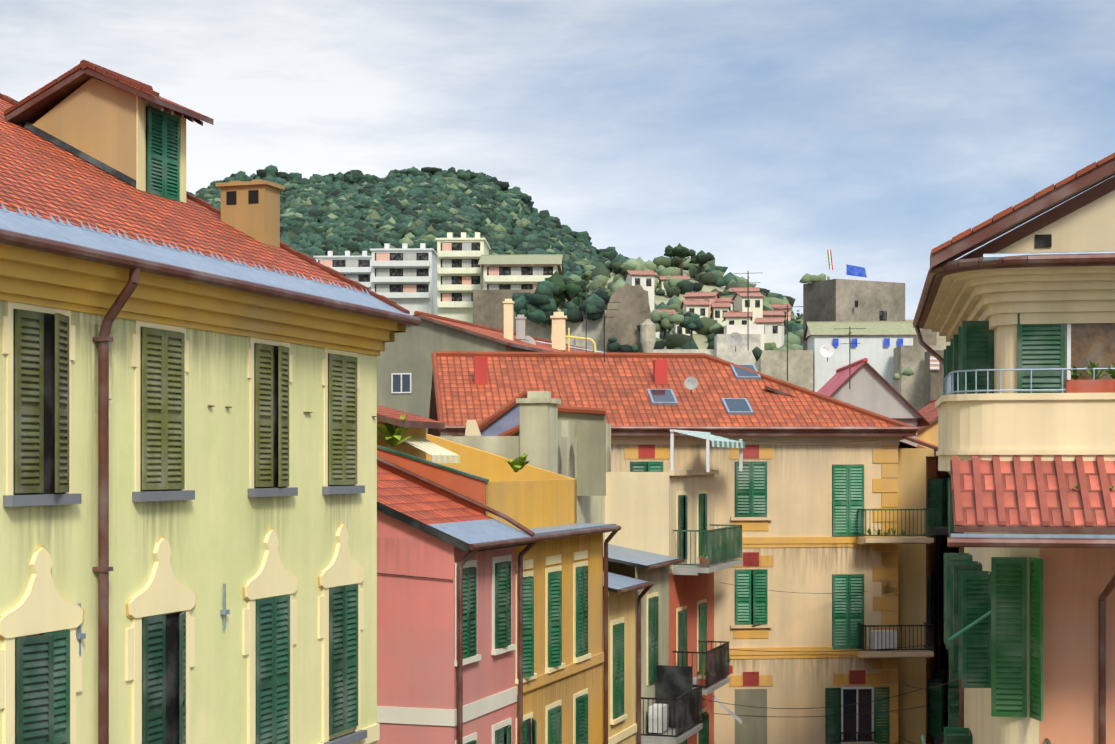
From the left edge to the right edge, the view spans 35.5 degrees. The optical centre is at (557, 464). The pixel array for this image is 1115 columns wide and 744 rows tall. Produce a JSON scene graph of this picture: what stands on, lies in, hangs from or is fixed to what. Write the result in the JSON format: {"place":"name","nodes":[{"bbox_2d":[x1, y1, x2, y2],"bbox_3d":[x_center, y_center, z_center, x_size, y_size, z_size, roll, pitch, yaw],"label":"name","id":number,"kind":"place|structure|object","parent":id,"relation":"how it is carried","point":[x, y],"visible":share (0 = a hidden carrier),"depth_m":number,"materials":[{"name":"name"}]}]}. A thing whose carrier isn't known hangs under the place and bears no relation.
{"place":"outdoors","nodes":[
{"label":"outdoors","id":0,"kind":"place"},
{"bbox_2d":[0,0,1114,319],"label":"sky","id":1,"kind":"structure","parent":0,"point":[763,137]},
{"bbox_2d":[559,254,802,349],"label":"hillside","id":2,"kind":"structure","parent":0,"point":[708,278],"depth_m":387.15,"materials":[{"name":"green plant"}]},
{"bbox_2d":[313,223,703,341],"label":"apartment buildings","id":3,"kind":"structure","parent":2,"relation":"on","point":[465,279],"depth_m":309.85,"materials":[{"name":"paint"}]},
{"bbox_2d":[513,248,949,410],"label":"castle","id":4,"kind":"structure","parent":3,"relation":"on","point":[905,364],"depth_m":230.96,"materials":[{"name":"stone"}]},
{"bbox_2d":[578,243,800,347],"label":"hillside houses","id":5,"kind":"structure","parent":2,"relation":"on","point":[716,306],"depth_m":348.95,"materials":[{"name":"white paint"}]},
{"bbox_3d":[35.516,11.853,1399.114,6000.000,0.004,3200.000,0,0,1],"label":"ground","id":6,"kind":"structure","parent":0,"visible":0},
{"bbox_2d":[0,59,420,743],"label":"building","id":7,"kind":"structure","parent":6,"relation":"on","point":[188,467],"depth_m":23.01,"materials":[{"name":"paint"}]},
{"bbox_2d":[377,413,620,743],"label":"houses","id":8,"kind":"structure","parent":6,"relation":"on","point":[489,598],"depth_m":34.54,"materials":[{"name":"paint"}]},
{"bbox_2d":[437,391,744,743],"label":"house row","id":9,"kind":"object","parent":6,"relation":"on","point":[670,667],"visible":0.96,"depth_m":46.68,"materials":[{"name":"paint"}]},
{"bbox_2d":[377,271,969,743],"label":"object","id":10,"kind":"structure","parent":6,"relation":"on","point":[403,371],"depth_m":63.86,"materials":[{"name":"tile"}]},
{"bbox_2d":[427,351,933,743],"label":"house","id":11,"kind":"structure","parent":6,"relation":"on","point":[816,517],"depth_m":53.04,"materials":[{"name":"paint"}]},
{"bbox_2d":[765,358,958,743],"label":"alley houses","id":12,"kind":"structure","parent":6,"relation":"on","point":[923,482],"depth_m":54.61,"materials":[{"name":"paint"}]},
{"bbox_2d":[913,153,1114,743],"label":"house","id":13,"kind":"structure","parent":6,"relation":"on","point":[1021,318],"depth_m":27.14,"materials":[{"name":"paint"}]},
{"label":"hills","id":14,"kind":"structure","parent":0,"visible":0},
{"bbox_2d":[188,165,629,277],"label":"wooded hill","id":15,"kind":"structure","parent":14,"relation":"on","point":[353,212],"depth_m":615.67,"materials":[{"name":"green plant"}]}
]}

